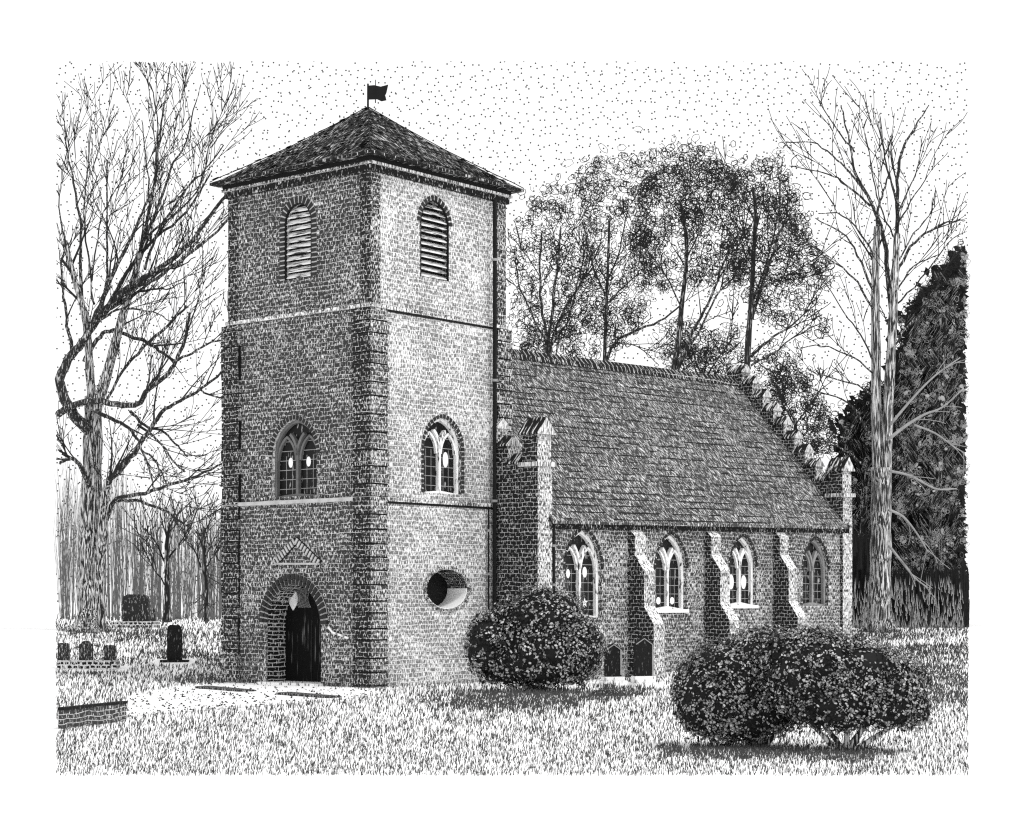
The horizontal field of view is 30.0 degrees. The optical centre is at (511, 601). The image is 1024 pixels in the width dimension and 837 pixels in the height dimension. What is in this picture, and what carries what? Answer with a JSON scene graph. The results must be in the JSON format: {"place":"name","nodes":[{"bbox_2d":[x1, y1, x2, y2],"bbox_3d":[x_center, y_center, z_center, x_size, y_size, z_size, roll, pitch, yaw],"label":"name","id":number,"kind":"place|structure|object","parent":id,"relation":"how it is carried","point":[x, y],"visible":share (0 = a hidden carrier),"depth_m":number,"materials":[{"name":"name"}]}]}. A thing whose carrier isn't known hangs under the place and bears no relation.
{"place":"outdoors","nodes":[
{"label":"outdoors","id":0,"kind":"place"},
{"bbox_2d":[128,683,386,715],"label":"path","id":1,"kind":"structure","parent":0,"point":[154,696],"depth_m":51.99,"materials":[{"name":"white gravel"}]},
{"bbox_2d":[195,686,254,691],"bbox_3d":[-8.506,2.570,56.547,0.500,0.100,2.820,0,0,-36],"label":"ledger stone","id":2,"kind":"object","parent":1,"relation":"on","point":[224,688],"visible":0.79,"depth_m":56.22,"materials":[{"name":"grey stone"}]},
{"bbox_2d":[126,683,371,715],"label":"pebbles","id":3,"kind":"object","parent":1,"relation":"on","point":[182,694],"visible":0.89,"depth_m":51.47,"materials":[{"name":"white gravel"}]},
{"bbox_2d":[276,692,339,697],"bbox_3d":[-5.634,2.570,52.748,0.500,0.100,2.510,0,0,-38],"label":"ledger stone","id":4,"kind":"object","parent":1,"relation":"on","point":[301,694],"visible":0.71,"depth_m":52.52,"materials":[{"name":"grey stone"}]},
{"bbox_2d":[0,603,1023,836],"bbox_3d":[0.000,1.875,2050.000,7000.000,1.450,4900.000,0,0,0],"label":"ground","id":5,"kind":"structure","parent":0,"point":[41,797],"depth_m":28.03,"materials":[{"name":"grey plant"}]},
{"bbox_2d":[57,660,119,669],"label":"grave kerb","id":6,"kind":"structure","parent":5,"relation":"on","point":[88,664],"depth_m":67.75,"materials":[{"name":"white stone"}]},
{"bbox_2d":[58,643,69,659],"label":"gravestone","id":7,"kind":"object","parent":6,"relation":"on","point":[63,651],"visible":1,"depth_m":68.04,"materials":[{"name":"stone"}]},
{"bbox_2d":[79,641,92,659],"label":"gravestone","id":8,"kind":"object","parent":6,"relation":"on","point":[85,650],"visible":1,"depth_m":68.04,"materials":[{"name":"stone"}]},
{"bbox_2d":[104,645,116,659],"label":"gravestone","id":9,"kind":"object","parent":6,"relation":"on","point":[110,652],"visible":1,"depth_m":68.04,"materials":[{"name":"stone"}]},
{"bbox_2d":[57,701,127,728],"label":"brick wall","id":10,"kind":"structure","parent":5,"relation":"on","point":[85,714],"depth_m":40.34,"materials":[{"name":"brick"}]},
{"bbox_2d":[112,594,159,627],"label":"monument","id":11,"kind":"object","parent":5,"relation":"on","point":[136,610],"visible":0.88,"depth_m":86.00,"materials":[{"name":"stone"}]},
{"bbox_2d":[53,446,222,619],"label":"woods","id":12,"kind":"object","parent":5,"relation":"on","point":[65,567],"visible":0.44,"depth_m":131.07,"materials":[{"name":"grey plant"}]},
{"bbox_2d":[151,608,156,620],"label":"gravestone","id":13,"kind":"object","parent":5,"relation":"on","point":[153,614],"visible":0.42,"depth_m":88.51,"materials":[{"name":"stone"}]},
{"bbox_2d":[55,61,264,633],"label":"bare tree","id":14,"kind":"object","parent":5,"relation":"on","point":[96,508],"visible":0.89,"depth_m":79.72,"materials":[{"name":"black plant"}]},
{"bbox_2d":[117,472,210,621],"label":"bare tree","id":15,"kind":"object","parent":5,"relation":"on","point":[167,611],"visible":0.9,"depth_m":107.95,"materials":[{"name":"black plant"}]},
{"bbox_2d":[160,625,188,662],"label":"gravestone","id":16,"kind":"object","parent":5,"relation":"on","point":[174,643],"visible":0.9,"depth_m":70.00,"materials":[{"name":"stone"}]},
{"bbox_2d":[172,471,222,621],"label":"bare tree","id":17,"kind":"object","parent":5,"relation":"on","point":[206,615],"visible":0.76,"depth_m":112.00,"materials":[{"name":"black plant"}]},
{"bbox_2d":[209,80,855,687],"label":"church","id":18,"kind":"structure","parent":5,"relation":"on","point":[421,460],"depth_m":61.47,"materials":[{"name":"brick"}]},
{"bbox_2d":[268,415,319,496],"bbox_3d":[-6.776,-4.591,60.287,2.296,2.600,0.319,0,0,40],"label":"window","id":19,"kind":"structure","parent":18,"relation":"in","point":[297,446],"depth_m":60.39,"materials":[{"name":"glass"}]},
{"bbox_2d":[285,587,320,681],"bbox_3d":[-6.366,1.096,60.743,2.410,3.330,0.149,0,0,40],"label":"door","id":20,"kind":"structure","parent":18,"relation":"in","point":[302,625],"depth_m":60.98,"materials":[{"name":"black wood"}]},
{"bbox_2d":[421,414,464,494],"bbox_3d":[-2.289,-4.681,60.679,0.309,2.548,2.024,0,0,40],"label":"window","id":21,"kind":"structure","parent":18,"relation":"in","point":[439,444],"depth_m":60.80,"materials":[{"name":"glass"}]},
{"bbox_2d":[423,566,470,611],"bbox_3d":[-2.369,-0.405,60.930,0.880,1.459,2.275,0,0,40],"label":"round window","id":22,"kind":"structure","parent":18,"relation":"in","point":[438,593],"depth_m":61.43,"materials":[{"name":"black"}]},
{"bbox_2d":[563,529,603,617],"bbox_3d":[2.259,-0.970,63.344,0.329,3.039,2.197,0,0,40],"label":"window","id":23,"kind":"structure","parent":18,"relation":"in","point":[580,562],"depth_m":63.64,"materials":[{"name":"glass"}]},
{"bbox_2d":[654,531,688,612],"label":"window","id":24,"kind":"structure","parent":18,"relation":"in","point":[668,562],"depth_m":67.38,"materials":[{"name":"glass"}]},
{"bbox_2d":[728,533,758,607],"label":"window","id":25,"kind":"structure","parent":18,"relation":"in","point":[740,564],"depth_m":70.95,"materials":[{"name":"glass"}]},
{"bbox_2d":[802,536,829,605],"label":"window","id":26,"kind":"structure","parent":18,"relation":"in","point":[813,563],"depth_m":75.01,"materials":[{"name":"glass"}]},
{"bbox_2d":[460,583,610,691],"bbox_3d":[0.687,1.084,55.291,4.385,3.254,2.658,0,0,0],"label":"shrub","id":27,"kind":"object","parent":5,"relation":"on","point":[537,638],"visible":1,"depth_m":54.61,"materials":[{"name":"black plant"}]},
{"bbox_2d":[506,166,616,357],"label":"leafy tree","id":28,"kind":"object","parent":5,"relation":"on","point":[548,343],"visible":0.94,"depth_m":91.72,"materials":[{"name":"black plant"}]},
{"bbox_2d":[592,689,627,695],"bbox_3d":[2.728,2.520,53.182,1.100,0.160,0.560,0,0,0],"label":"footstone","id":29,"kind":"object","parent":5,"relation":"on","point":[613,692],"visible":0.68,"depth_m":53.00,"materials":[{"name":"stone"}]},
{"bbox_2d":[599,643,626,684],"bbox_3d":[3.194,2.000,60.517,0.780,1.400,0.500,0,0,-18],"label":"gravestone","id":30,"kind":"object","parent":5,"relation":"on","point":[613,669],"visible":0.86,"depth_m":60.43,"materials":[{"name":"stone"}]},
{"bbox_2d":[556,143,725,364],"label":"leafy tree","id":31,"kind":"object","parent":5,"relation":"on","point":[605,314],"visible":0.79,"depth_m":95.69,"materials":[{"name":"black plant"}]},
{"bbox_2d":[628,637,658,686],"bbox_3d":[4.053,1.885,58.992,0.795,1.629,0.500,0,0,-18],"label":"gravestone","id":32,"kind":"object","parent":5,"relation":"on","point":[643,661],"visible":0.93,"depth_m":58.90,"materials":[{"name":"stone"}]},
{"bbox_2d":[604,126,770,376],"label":"leafy tree","id":33,"kind":"object","parent":5,"relation":"on","point":[683,216],"visible":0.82,"depth_m":89.55,"materials":[{"name":"black plant"}]},
{"bbox_2d":[646,286,758,375],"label":"leafy tree","id":34,"kind":"object","parent":5,"relation":"on","point":[690,356],"visible":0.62,"depth_m":97.41,"materials":[{"name":"black plant"}]},
{"bbox_2d":[665,623,803,746],"bbox_3d":[4.152,1.548,34.368,2.816,2.332,1.985,0,0,0],"label":"shrub","id":35,"kind":"object","parent":5,"relation":"on","point":[716,695],"visible":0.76,"depth_m":33.83,"materials":[{"name":"black plant"}]},
{"bbox_2d":[701,141,871,367],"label":"leafy tree","id":36,"kind":"object","parent":5,"relation":"on","point":[733,182],"visible":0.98,"depth_m":85.57,"materials":[{"name":"black plant"}]},
{"bbox_2d":[751,338,856,471],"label":"leafy tree","id":37,"kind":"object","parent":5,"relation":"on","point":[776,392],"visible":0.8,"depth_m":89.17,"materials":[{"name":"black plant"}]},
{"bbox_2d":[752,622,933,751],"bbox_3d":[5.794,1.533,33.395,3.150,2.355,1.737,0,0,0],"label":"shrub","id":38,"kind":"object","parent":5,"relation":"on","point":[824,678],"visible":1,"depth_m":32.88,"materials":[{"name":"black plant"}]},
{"bbox_2d":[752,67,967,632],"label":"bare tree","id":39,"kind":"object","parent":5,"relation":"on","point":[881,435],"visible":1,"depth_m":79.61,"materials":[{"name":"black plant"}]},
{"bbox_2d":[827,376,894,537],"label":"evergreen tree","id":40,"kind":"object","parent":5,"relation":"on","point":[856,442],"visible":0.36,"depth_m":99.01,"materials":[{"name":"black plant"}]},
{"bbox_2d":[852,525,969,627],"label":"undergrowth","id":41,"kind":"object","parent":5,"relation":"on","point":[911,604],"visible":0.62,"depth_m":86.32,"materials":[{"name":"black plant"}]},
{"bbox_2d":[881,236,970,599],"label":"evergreen tree","id":42,"kind":"object","parent":5,"relation":"on","point":[932,337],"visible":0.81,"depth_m":95.52,"materials":[{"name":"black plant"}]},
{"bbox_2d":[0,0,1023,602],"label":"sky","id":43,"kind":"structure","parent":0,"point":[517,90],"materials":[{"name":"white"}]}
]}

